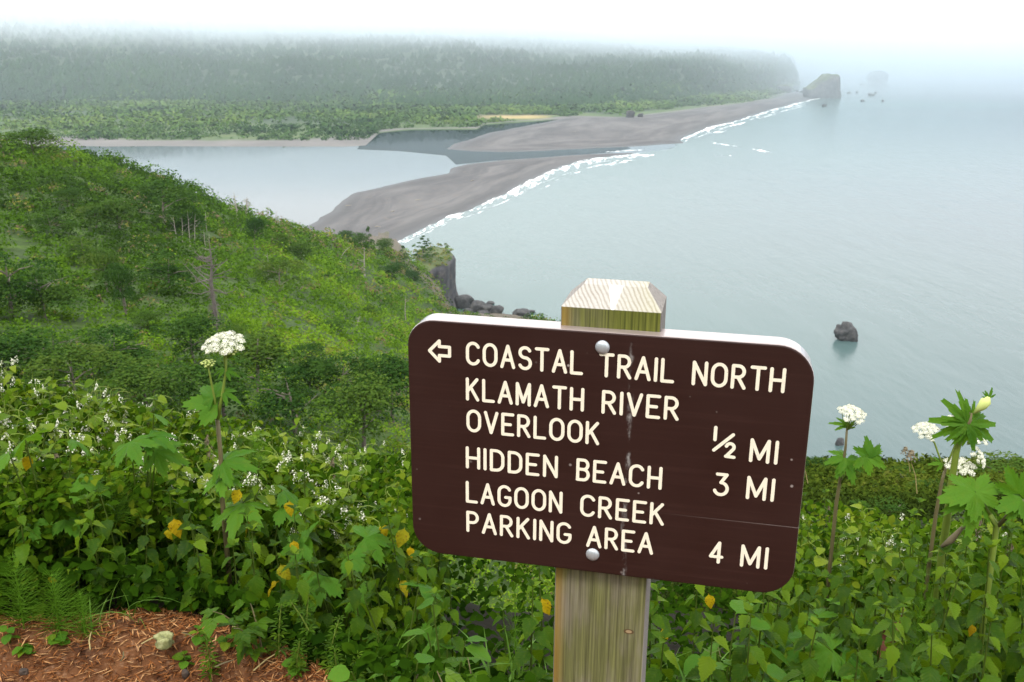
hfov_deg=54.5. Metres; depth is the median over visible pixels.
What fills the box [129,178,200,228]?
broad tree
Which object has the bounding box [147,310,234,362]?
broad tree
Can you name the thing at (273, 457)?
flowering vine
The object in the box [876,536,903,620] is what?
flowering vine
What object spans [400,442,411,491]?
flowering vine
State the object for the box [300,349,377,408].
broad tree
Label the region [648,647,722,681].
grass clump
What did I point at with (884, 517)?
hedge nettle
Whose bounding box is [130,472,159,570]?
hedge nettle
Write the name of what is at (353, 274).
shrub tree
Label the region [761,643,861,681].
lobed leaf plant
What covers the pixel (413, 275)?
shrub tree
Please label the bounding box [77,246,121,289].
broad tree
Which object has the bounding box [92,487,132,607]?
hedge nettle
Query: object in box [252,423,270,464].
flowering vine
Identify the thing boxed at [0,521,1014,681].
undergrowth
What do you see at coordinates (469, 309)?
sea rock
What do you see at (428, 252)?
conifer
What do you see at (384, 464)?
hedge nettle
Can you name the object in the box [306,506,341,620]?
hedge nettle
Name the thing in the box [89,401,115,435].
flowering vine
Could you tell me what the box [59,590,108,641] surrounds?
horsetail
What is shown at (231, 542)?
hedge nettle
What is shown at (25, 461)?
hedge nettle
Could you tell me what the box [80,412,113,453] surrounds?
flowering vine
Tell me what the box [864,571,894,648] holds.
hedge nettle
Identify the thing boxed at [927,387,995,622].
cow parsnip
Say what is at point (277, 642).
bedstraw
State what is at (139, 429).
hedge nettle
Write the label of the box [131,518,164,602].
hedge nettle
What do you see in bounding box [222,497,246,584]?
hedge nettle
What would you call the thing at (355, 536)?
flowering vine
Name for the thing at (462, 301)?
sea rock
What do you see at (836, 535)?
flowering vine
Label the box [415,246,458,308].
cliff
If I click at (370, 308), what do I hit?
shrub tree
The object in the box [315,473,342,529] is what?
flowering vine
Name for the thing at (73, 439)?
flowering vine
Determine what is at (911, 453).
dry stalk
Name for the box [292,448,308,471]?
flowering vine
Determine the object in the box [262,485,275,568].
hedge nettle
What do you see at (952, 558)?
hedge nettle
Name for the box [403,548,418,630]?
flowering vine
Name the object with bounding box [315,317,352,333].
shrub tree
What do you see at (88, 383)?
flowering vine
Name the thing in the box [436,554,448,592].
hedge nettle
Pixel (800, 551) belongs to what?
hedge nettle
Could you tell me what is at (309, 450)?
flowering vine
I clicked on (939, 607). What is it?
hedge nettle
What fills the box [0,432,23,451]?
flowering vine
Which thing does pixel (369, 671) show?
grass clump
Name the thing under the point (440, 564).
hedge nettle
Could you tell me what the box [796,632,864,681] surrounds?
lobed leaf plant
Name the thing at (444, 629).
hedge nettle
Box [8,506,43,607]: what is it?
hedge nettle
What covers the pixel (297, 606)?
hedge nettle
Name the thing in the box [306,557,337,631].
hedge nettle
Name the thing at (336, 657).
bedstraw
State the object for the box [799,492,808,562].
hedge nettle
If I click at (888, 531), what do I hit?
hedge nettle
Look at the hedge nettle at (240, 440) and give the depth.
4.18 m
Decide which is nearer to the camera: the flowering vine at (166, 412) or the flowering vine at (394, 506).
the flowering vine at (394, 506)
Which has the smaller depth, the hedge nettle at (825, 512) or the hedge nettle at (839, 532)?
the hedge nettle at (839, 532)
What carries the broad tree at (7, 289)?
on the hillside
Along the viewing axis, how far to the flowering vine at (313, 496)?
3.77 m
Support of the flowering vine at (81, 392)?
on the hillside
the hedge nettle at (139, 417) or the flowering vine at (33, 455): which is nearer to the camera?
the flowering vine at (33, 455)
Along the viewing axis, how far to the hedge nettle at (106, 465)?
3.31 m
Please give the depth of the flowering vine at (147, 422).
4.42 m
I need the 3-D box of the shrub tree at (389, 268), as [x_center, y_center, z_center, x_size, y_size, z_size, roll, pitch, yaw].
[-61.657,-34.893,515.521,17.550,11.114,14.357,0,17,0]
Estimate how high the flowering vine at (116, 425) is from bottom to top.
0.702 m
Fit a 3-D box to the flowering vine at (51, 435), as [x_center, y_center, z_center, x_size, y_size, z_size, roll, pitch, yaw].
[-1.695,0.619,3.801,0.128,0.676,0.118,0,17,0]
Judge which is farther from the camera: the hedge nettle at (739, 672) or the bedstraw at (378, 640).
the bedstraw at (378, 640)
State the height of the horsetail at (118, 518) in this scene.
0.438 m
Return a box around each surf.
[398,154,652,242]
[681,98,819,140]
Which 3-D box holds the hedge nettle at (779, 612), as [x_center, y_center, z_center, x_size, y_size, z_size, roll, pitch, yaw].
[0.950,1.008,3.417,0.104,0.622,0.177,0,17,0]
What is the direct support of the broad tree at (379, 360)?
on the hillside
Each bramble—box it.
[198,599,276,664]
[410,670,440,681]
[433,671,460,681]
[437,667,464,681]
[441,657,552,681]
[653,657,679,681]
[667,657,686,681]
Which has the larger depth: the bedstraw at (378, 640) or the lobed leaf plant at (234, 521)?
the lobed leaf plant at (234, 521)
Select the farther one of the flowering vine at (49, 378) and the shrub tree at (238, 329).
the shrub tree at (238, 329)
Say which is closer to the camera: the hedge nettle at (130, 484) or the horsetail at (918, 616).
the horsetail at (918, 616)
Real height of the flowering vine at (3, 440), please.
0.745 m
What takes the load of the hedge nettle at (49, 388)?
on the hillside
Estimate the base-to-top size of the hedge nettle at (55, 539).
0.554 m
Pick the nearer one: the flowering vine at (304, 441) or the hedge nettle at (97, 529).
the hedge nettle at (97, 529)
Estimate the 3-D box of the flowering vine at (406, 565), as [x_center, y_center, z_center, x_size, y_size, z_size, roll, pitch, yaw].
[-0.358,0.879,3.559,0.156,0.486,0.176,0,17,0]
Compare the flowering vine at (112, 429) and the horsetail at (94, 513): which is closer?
the horsetail at (94, 513)
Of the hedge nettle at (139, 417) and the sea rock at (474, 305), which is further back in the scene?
the sea rock at (474, 305)
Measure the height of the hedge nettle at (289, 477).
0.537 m
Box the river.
[36,88,800,227]
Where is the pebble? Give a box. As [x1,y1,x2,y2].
[181,669,189,679]
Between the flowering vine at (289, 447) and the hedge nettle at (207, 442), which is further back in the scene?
the flowering vine at (289, 447)
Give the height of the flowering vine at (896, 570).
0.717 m
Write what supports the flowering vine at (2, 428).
on the hillside
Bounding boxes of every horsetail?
[0,550,49,628]
[20,567,86,641]
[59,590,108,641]
[75,491,115,555]
[89,473,146,545]
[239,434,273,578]
[495,582,529,678]
[896,548,935,671]
[908,561,950,665]
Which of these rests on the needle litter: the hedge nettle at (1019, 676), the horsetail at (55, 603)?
the horsetail at (55, 603)
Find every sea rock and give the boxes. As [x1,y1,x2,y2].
[454,294,472,308]
[463,308,473,312]
[469,300,483,311]
[477,310,489,313]
[479,303,492,311]
[489,305,503,312]
[512,308,529,317]
[834,321,857,341]
[835,437,843,445]
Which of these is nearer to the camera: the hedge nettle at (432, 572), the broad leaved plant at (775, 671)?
the broad leaved plant at (775, 671)
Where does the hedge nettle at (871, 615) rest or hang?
on the hillside
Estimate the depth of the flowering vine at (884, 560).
3.26 m
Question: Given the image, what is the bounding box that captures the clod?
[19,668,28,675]
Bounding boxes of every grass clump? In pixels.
[66,589,182,628]
[89,581,128,629]
[280,628,379,674]
[322,624,443,679]
[412,620,511,670]
[455,625,535,681]
[503,621,552,679]
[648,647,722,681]
[669,648,732,681]
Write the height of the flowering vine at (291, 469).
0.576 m
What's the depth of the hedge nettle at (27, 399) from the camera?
3.94 m
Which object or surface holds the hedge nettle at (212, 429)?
on the hillside
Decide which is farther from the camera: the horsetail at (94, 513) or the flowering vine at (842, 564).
the flowering vine at (842, 564)
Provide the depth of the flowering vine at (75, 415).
3.98 m
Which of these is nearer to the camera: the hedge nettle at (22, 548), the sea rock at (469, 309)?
the hedge nettle at (22, 548)
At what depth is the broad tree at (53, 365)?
71.13 m
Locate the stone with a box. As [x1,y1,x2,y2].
[153,631,174,649]
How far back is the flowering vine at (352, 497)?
3.62 m
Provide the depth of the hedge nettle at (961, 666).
2.65 m
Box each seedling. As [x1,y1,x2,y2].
[0,625,21,644]
[12,641,36,657]
[45,631,69,645]
[172,651,194,669]
[185,625,209,645]
[215,634,236,651]
[257,635,280,655]
[281,655,305,675]
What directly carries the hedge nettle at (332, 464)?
on the hillside
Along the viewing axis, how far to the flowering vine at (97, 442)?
3.93 m
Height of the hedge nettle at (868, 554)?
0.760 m
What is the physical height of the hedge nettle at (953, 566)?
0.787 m
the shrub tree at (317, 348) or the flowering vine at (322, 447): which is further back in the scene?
the shrub tree at (317, 348)
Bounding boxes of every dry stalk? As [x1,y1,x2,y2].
[900,447,910,471]
[903,450,917,493]
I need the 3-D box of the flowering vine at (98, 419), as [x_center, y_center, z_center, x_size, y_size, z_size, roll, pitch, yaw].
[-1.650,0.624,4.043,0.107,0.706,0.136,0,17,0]
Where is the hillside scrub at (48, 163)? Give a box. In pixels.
[0,133,560,611]
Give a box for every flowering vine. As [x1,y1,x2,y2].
[0,358,21,385]
[0,376,18,428]
[0,387,20,424]
[0,403,13,452]
[0,405,37,448]
[0,410,27,440]
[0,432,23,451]
[0,441,11,466]
[1,485,42,534]
[2,457,19,484]
[3,355,23,428]
[3,379,31,450]
[4,433,32,511]
[17,374,53,431]
[19,417,32,458]
[23,417,50,450]
[24,446,65,480]
[26,378,48,447]
[29,384,60,423]
[30,384,52,432]
[33,412,60,477]
[36,391,57,427]
[39,430,76,483]
[44,372,72,413]
[46,419,68,444]
[48,396,78,448]
[63,433,95,576]
[65,425,83,478]
[67,374,88,428]
[67,390,107,438]
[68,385,94,407]
[68,470,107,545]
[69,410,88,437]
[77,382,111,428]
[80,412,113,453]
[81,446,97,472]
[84,378,105,413]
[84,409,123,437]
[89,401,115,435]
[91,412,108,451]
[92,435,105,449]
[97,385,125,448]
[99,391,131,427]
[99,414,115,450]
[109,395,132,440]
[109,405,133,433]
[110,424,142,462]
[119,475,146,545]
[130,458,162,547]
[134,402,151,426]
[135,466,169,541]
[146,394,172,428]
[152,509,168,542]
[162,408,183,430]
[162,443,193,496]
[164,457,190,527]
[165,464,190,512]
[168,461,197,477]
[176,432,193,457]
[180,409,199,447]
[182,434,204,471]
[182,465,199,572]
[188,461,216,530]
[192,446,212,474]
[192,473,228,600]
[196,462,218,552]
[201,477,238,576]
[202,440,218,469]
[208,426,230,444]
[228,429,245,456]
[231,468,264,537]
[233,432,266,473]
[233,435,250,458]
[239,472,261,567]
[244,450,274,476]
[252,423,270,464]
[254,479,291,542]
[258,489,279,556]
[260,428,272,453]
[265,457,288,494]
[267,442,284,494]
[270,454,305,496]
[272,437,298,479]
[276,427,297,476]
[278,506,317,582]
[279,444,301,491]
[286,433,306,453]
[286,513,304,572]
[290,527,333,576]
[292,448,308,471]
[292,470,330,497]
[293,469,319,569]
[297,421,311,453]
[298,481,319,503]
[300,434,325,485]
[306,435,333,454]
[308,439,341,490]
[308,491,349,568]
[309,430,337,486]
[313,462,341,493]
[314,518,353,576]
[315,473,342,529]
[319,446,344,481]
[322,453,354,492]
[324,438,345,484]
[326,474,363,582]
[328,479,345,506]
[329,480,360,596]
[329,507,362,586]
[330,505,377,586]
[335,432,358,470]
[336,513,379,586]
[338,453,352,495]
[339,454,365,499]
[347,443,378,486]
[349,462,370,505]
[374,441,395,473]
[382,491,409,595]
[385,469,402,497]
[398,541,423,593]
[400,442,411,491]
[401,523,414,609]
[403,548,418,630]
[800,515,820,561]
[801,513,824,554]
[801,541,832,643]
[829,538,853,607]
[835,521,857,543]
[842,520,864,568]
[845,526,872,624]
[850,504,875,544]
[852,538,873,565]
[854,541,888,607]
[863,533,901,647]
[864,529,891,593]
[869,514,882,535]
[874,512,912,550]
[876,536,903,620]
[878,550,903,595]
[889,541,904,591]
[925,550,968,629]
[947,525,976,599]
[948,543,971,590]
[984,518,1007,537]
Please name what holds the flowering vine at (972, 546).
on the hillside
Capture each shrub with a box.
[805,456,834,467]
[845,495,913,520]
[879,465,925,477]
[908,478,946,489]
[957,450,1023,478]
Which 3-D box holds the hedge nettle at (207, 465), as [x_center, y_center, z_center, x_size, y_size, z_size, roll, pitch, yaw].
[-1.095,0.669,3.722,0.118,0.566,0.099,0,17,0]
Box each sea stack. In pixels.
[803,73,841,97]
[866,70,888,82]
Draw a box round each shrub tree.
[19,209,79,233]
[73,202,111,227]
[103,156,122,162]
[128,310,165,330]
[211,322,252,343]
[290,342,326,360]
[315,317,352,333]
[337,230,353,239]
[345,269,361,280]
[351,232,367,248]
[359,303,382,314]
[375,238,393,252]
[377,262,408,279]
[404,270,423,283]
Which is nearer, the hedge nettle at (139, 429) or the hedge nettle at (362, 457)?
the hedge nettle at (139, 429)
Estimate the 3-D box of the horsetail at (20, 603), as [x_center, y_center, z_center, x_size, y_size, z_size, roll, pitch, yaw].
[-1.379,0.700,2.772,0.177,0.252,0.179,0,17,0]
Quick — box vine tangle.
[0,372,1023,654]
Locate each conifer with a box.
[363,226,375,250]
[398,245,407,261]
[412,235,430,256]
[421,238,436,257]
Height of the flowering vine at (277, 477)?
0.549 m
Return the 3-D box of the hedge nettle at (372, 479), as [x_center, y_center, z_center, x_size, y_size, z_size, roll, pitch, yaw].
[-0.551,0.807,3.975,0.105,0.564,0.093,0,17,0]
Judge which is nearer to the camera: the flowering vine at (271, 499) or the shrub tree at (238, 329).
the flowering vine at (271, 499)
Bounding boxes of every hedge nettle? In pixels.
[0,376,17,428]
[0,452,15,559]
[0,474,24,584]
[8,497,50,618]
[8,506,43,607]
[14,418,41,572]
[20,396,50,439]
[29,448,58,558]
[36,428,53,560]
[42,384,58,422]
[48,518,96,614]
[51,447,86,550]
[54,453,90,563]
[58,465,86,592]
[60,374,75,438]
[61,422,89,474]
[65,439,95,542]
[78,492,114,616]
[86,493,119,600]
[90,453,105,545]
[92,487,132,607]
[96,495,123,592]
[99,459,128,546]
[119,453,138,539]
[126,467,168,563]
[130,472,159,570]
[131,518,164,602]
[132,402,146,439]
[134,426,146,451]
[146,417,160,433]
[147,394,161,428]
[156,514,171,565]
[159,404,175,440]
[159,486,186,591]
[166,488,188,587]
[169,490,195,570]
[176,498,214,612]
[179,523,228,618]
[195,420,205,466]
[200,447,212,478]
[202,434,214,554]
[204,476,225,577]
[206,427,223,466]
[211,494,239,592]
[220,415,233,450]
[221,537,248,627]
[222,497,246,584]
[223,417,234,448]
[230,507,271,610]
[231,456,270,581]
[233,472,261,567]
[234,426,243,448]
[239,522,267,642]
[252,430,267,476]
[259,468,270,492]
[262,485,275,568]
[264,494,280,561]
[265,539,292,637]
[268,417,286,493]
[277,544,320,660]
[280,461,300,527]
[284,444,322,629]
[284,504,306,610]
[288,558,321,632]
[289,407,306,456]
[300,473,312,502]
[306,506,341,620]
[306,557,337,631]
[311,430,324,453]
[317,416,330,458]
[317,488,340,620]
[326,457,338,487]
[334,474,345,592]
[335,477,363,576]
[336,543,381,680]
[337,499,356,596]
[337,552,367,636]
[340,447,354,500]
[346,447,363,497]
[351,441,360,462]
[354,525,371,620]
[356,454,366,496]
[356,555,392,630]
[361,491,384,603]
[361,549,399,646]
[366,429,381,470]
[366,478,383,568]
[372,505,388,592]
[378,485,407,643]
[379,452,389,472]
[379,501,419,652]
[380,554,404,630]
[404,550,428,656]
[410,543,440,622]
[411,543,438,628]
[414,549,446,645]
[425,586,455,657]
[434,553,450,620]
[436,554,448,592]
[437,554,453,633]
[438,578,468,669]
[490,601,521,676]
[512,577,552,681]
[527,565,554,676]
[645,628,678,681]
[646,584,667,681]
[647,582,671,666]
[678,584,714,681]
[685,612,729,681]
[721,591,762,681]
[731,601,766,681]
[745,591,783,681]
[750,588,786,678]
[754,577,797,674]
[771,537,804,661]
[772,561,796,664]
[780,615,832,681]
[784,563,813,677]
[784,592,818,680]
[786,535,822,625]
[787,568,827,634]
[795,523,809,606]
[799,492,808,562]
[802,527,817,589]
[803,509,827,592]
[811,569,838,633]
[816,582,860,649]
[817,489,831,559]
[821,506,829,539]
[822,529,846,606]
[824,546,858,653]
[829,531,856,631]
[829,565,860,680]
[833,526,845,571]
[837,623,873,681]
[845,591,869,650]
[849,521,876,654]
[849,591,902,681]
[850,540,861,623]
[853,546,893,666]
[858,501,866,547]
[863,538,893,647]
[863,587,883,644]
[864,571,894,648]
[864,590,894,650]
[869,597,915,681]
[880,514,887,539]
[880,607,919,675]
[883,528,894,552]
[883,592,918,679]
[888,537,925,653]
[888,539,922,646]
[890,518,907,581]
[897,547,927,661]
[898,510,922,644]
[901,497,926,553]
[901,544,925,646]
[910,620,952,681]
[913,559,974,681]
[914,554,968,660]
[918,523,936,595]
[918,568,976,674]
[919,525,926,591]
[919,539,939,634]
[921,544,964,673]
[942,545,965,627]
[944,524,965,669]
[948,519,973,674]
[951,600,988,680]
[952,572,980,678]
[954,535,1007,681]
[961,520,982,608]
[961,607,1006,681]
[964,521,1020,681]
[969,526,985,629]
[972,544,1013,673]
[981,586,1016,679]
[985,520,1022,660]
[993,513,1019,677]
[1001,555,1023,677]
[1001,595,1023,674]
[1002,598,1023,681]
[1015,609,1023,681]
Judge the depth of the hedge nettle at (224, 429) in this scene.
4.33 m
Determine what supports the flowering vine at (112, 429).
on the hillside
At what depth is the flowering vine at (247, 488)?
3.44 m
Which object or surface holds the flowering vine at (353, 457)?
on the hillside
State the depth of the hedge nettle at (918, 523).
4.07 m
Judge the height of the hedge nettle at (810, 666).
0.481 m
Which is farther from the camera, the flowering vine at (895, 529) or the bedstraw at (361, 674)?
the flowering vine at (895, 529)
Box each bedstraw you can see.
[198,631,220,681]
[267,601,290,656]
[284,599,326,663]
[284,638,308,679]
[293,588,315,655]
[318,615,346,675]
[324,646,350,681]
[348,650,367,680]
[371,630,385,662]
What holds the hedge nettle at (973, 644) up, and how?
on the hillside
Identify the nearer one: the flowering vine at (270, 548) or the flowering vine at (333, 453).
the flowering vine at (270, 548)
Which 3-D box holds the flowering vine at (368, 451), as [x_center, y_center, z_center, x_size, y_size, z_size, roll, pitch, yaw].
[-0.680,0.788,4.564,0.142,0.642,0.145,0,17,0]
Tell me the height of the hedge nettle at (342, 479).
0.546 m
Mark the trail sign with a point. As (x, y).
(608, 449)
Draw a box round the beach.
[447,91,814,151]
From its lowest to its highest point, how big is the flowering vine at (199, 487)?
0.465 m
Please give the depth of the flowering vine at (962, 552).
3.47 m
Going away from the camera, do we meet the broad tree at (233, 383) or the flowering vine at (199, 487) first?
the flowering vine at (199, 487)
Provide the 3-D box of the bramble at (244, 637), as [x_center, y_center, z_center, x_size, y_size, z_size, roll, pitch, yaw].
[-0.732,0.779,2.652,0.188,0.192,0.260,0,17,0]
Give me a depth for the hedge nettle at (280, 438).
4.49 m
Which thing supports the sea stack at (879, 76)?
in the sea
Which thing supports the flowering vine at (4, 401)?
on the hillside
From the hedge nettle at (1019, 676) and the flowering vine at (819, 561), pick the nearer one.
the hedge nettle at (1019, 676)
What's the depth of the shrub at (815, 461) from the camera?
20.76 m
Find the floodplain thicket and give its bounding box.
[0,77,800,140]
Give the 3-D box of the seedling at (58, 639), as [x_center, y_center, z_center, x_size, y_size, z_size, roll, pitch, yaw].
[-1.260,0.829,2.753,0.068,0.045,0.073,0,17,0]
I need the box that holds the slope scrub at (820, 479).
[651,452,1023,626]
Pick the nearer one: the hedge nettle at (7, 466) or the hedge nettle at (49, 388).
the hedge nettle at (7, 466)
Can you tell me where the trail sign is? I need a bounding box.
[408,278,813,681]
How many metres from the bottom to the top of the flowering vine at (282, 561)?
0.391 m
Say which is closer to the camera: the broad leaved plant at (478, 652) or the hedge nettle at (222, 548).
the broad leaved plant at (478, 652)
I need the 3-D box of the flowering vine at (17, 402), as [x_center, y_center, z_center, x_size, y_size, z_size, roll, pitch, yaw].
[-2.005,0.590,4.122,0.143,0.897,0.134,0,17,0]
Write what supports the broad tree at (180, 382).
on the hillside
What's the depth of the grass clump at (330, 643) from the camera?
2.66 m
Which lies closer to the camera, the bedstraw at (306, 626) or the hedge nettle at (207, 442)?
the bedstraw at (306, 626)
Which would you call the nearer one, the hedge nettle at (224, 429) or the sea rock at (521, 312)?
the hedge nettle at (224, 429)
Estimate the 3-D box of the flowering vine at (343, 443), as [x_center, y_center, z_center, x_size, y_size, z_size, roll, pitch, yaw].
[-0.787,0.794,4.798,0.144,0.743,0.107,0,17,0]
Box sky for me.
[16,0,1023,49]
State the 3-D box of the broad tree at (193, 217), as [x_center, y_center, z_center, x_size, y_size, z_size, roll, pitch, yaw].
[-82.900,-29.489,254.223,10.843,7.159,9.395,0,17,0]
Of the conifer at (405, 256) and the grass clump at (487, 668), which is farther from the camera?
the conifer at (405, 256)
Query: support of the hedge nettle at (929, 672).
on the hillside
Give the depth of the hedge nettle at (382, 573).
3.64 m
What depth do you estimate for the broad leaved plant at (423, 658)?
2.43 m
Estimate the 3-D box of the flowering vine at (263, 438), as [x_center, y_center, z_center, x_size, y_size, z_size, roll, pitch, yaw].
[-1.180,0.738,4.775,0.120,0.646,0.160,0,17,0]
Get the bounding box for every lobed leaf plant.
[0,429,112,580]
[87,412,189,564]
[202,467,301,586]
[278,521,395,629]
[344,582,457,681]
[697,637,789,681]
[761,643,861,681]
[776,595,876,680]
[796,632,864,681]
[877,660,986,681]
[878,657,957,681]
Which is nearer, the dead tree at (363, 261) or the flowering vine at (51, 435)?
the flowering vine at (51, 435)
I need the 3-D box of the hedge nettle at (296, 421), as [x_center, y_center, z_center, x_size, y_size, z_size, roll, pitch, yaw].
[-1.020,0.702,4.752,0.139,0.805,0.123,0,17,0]
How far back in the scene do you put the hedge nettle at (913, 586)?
2.92 m
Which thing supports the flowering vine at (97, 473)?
on the hillside
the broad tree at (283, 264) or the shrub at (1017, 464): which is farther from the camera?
the broad tree at (283, 264)
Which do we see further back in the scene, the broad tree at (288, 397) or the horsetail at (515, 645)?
the broad tree at (288, 397)
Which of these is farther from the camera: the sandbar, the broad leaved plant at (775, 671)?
the sandbar
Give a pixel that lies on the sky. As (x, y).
(783, 24)
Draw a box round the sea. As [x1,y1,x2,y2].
[399,50,1023,463]
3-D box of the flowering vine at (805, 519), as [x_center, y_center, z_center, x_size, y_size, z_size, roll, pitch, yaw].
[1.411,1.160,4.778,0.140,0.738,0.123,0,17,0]
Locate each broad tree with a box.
[0,127,68,156]
[0,251,59,315]
[0,268,90,322]
[0,326,66,387]
[0,327,109,369]
[16,343,135,405]
[50,187,84,207]
[61,236,114,262]
[62,323,164,381]
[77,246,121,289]
[81,195,139,230]
[86,356,195,412]
[97,261,136,314]
[125,361,197,404]
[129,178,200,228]
[129,249,206,289]
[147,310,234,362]
[157,352,273,420]
[169,211,208,237]
[227,327,310,390]
[243,217,270,248]
[251,257,312,290]
[252,362,351,443]
[269,233,292,253]
[281,239,316,260]
[281,357,346,397]
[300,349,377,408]
[309,369,409,449]
[349,353,409,422]
[349,354,408,390]
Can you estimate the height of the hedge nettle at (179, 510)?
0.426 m
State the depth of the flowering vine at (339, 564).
3.35 m
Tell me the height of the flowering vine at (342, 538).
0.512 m
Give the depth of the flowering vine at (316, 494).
3.78 m
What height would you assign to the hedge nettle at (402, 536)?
0.680 m
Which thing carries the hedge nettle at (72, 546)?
on the hillside
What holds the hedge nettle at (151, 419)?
on the hillside
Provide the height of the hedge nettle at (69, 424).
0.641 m
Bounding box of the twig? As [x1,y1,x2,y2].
[253,650,280,670]
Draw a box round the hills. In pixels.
[0,2,798,146]
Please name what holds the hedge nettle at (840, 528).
on the hillside
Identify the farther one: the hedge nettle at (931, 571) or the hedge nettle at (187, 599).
the hedge nettle at (931, 571)
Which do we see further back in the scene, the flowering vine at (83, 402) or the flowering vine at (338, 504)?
the flowering vine at (83, 402)
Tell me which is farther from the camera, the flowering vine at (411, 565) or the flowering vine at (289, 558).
the flowering vine at (411, 565)
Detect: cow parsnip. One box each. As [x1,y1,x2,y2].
[182,330,258,606]
[824,404,886,607]
[911,415,987,625]
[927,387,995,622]
[936,464,1023,680]
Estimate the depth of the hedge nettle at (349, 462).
4.42 m
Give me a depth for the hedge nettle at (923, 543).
4.21 m
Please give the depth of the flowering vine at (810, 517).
4.13 m
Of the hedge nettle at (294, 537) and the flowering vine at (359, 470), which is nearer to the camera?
the hedge nettle at (294, 537)
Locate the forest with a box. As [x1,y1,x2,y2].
[0,0,798,106]
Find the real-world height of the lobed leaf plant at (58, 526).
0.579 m
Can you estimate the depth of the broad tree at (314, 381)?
92.61 m
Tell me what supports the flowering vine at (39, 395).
on the hillside
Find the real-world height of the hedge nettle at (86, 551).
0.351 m
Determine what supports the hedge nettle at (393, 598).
on the hillside
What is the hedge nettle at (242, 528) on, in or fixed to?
on the hillside
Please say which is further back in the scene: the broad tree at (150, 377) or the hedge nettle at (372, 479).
the broad tree at (150, 377)
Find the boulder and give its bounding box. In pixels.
[626,110,634,117]
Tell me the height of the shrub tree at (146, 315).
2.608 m
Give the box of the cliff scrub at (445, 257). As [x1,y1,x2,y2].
[412,243,453,265]
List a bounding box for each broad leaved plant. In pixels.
[327,660,400,681]
[367,653,434,681]
[401,597,490,676]
[684,600,770,681]
[710,659,786,681]
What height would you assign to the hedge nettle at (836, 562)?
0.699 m
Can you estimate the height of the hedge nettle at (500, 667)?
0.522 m
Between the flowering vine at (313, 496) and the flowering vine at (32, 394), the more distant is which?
the flowering vine at (32, 394)
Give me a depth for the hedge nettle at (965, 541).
3.17 m
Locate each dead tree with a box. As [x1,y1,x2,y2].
[185,243,237,329]
[228,195,242,221]
[357,248,365,275]
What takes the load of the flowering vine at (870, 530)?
on the hillside
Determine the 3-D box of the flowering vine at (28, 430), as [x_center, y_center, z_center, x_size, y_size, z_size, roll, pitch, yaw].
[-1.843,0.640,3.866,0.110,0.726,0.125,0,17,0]
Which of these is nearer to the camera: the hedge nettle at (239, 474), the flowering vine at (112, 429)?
the hedge nettle at (239, 474)
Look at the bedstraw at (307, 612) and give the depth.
2.69 m
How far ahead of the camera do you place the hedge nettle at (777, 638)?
2.68 m
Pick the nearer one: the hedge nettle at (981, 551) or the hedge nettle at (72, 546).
the hedge nettle at (72, 546)
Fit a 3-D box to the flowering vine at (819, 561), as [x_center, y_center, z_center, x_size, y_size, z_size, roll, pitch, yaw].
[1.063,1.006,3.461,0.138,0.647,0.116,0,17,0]
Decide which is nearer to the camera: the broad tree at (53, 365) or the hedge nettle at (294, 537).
the hedge nettle at (294, 537)
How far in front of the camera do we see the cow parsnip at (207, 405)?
3.01 m
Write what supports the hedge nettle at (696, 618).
on the hillside
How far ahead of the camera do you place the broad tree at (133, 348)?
85.27 m
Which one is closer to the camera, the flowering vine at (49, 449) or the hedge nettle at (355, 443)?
the flowering vine at (49, 449)
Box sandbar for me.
[307,153,633,240]
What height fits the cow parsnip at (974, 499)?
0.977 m
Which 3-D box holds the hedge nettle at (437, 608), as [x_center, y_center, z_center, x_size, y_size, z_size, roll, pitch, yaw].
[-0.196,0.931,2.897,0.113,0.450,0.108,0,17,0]
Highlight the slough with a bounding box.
[358,119,629,164]
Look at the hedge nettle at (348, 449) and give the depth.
4.21 m
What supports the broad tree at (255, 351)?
on the hillside
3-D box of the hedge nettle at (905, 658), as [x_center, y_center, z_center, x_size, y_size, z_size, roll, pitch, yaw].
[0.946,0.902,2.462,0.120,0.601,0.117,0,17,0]
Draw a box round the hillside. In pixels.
[0,154,1022,681]
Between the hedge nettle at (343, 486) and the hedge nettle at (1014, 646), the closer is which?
the hedge nettle at (1014, 646)
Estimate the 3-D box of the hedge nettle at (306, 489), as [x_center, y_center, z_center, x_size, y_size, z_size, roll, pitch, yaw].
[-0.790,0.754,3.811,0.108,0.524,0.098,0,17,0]
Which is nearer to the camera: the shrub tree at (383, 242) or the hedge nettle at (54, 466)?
the hedge nettle at (54, 466)
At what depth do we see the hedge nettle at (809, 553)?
3.48 m
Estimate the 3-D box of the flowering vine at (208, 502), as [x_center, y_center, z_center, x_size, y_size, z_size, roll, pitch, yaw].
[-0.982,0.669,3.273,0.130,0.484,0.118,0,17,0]
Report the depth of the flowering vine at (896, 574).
3.35 m
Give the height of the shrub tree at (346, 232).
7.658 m
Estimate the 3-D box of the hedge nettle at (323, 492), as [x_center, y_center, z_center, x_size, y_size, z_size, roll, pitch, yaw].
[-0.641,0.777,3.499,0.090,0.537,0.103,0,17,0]
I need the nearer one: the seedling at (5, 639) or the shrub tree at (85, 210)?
the seedling at (5, 639)
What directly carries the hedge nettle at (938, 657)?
on the hillside
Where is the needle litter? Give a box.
[0,605,331,681]
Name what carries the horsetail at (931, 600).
on the hillside

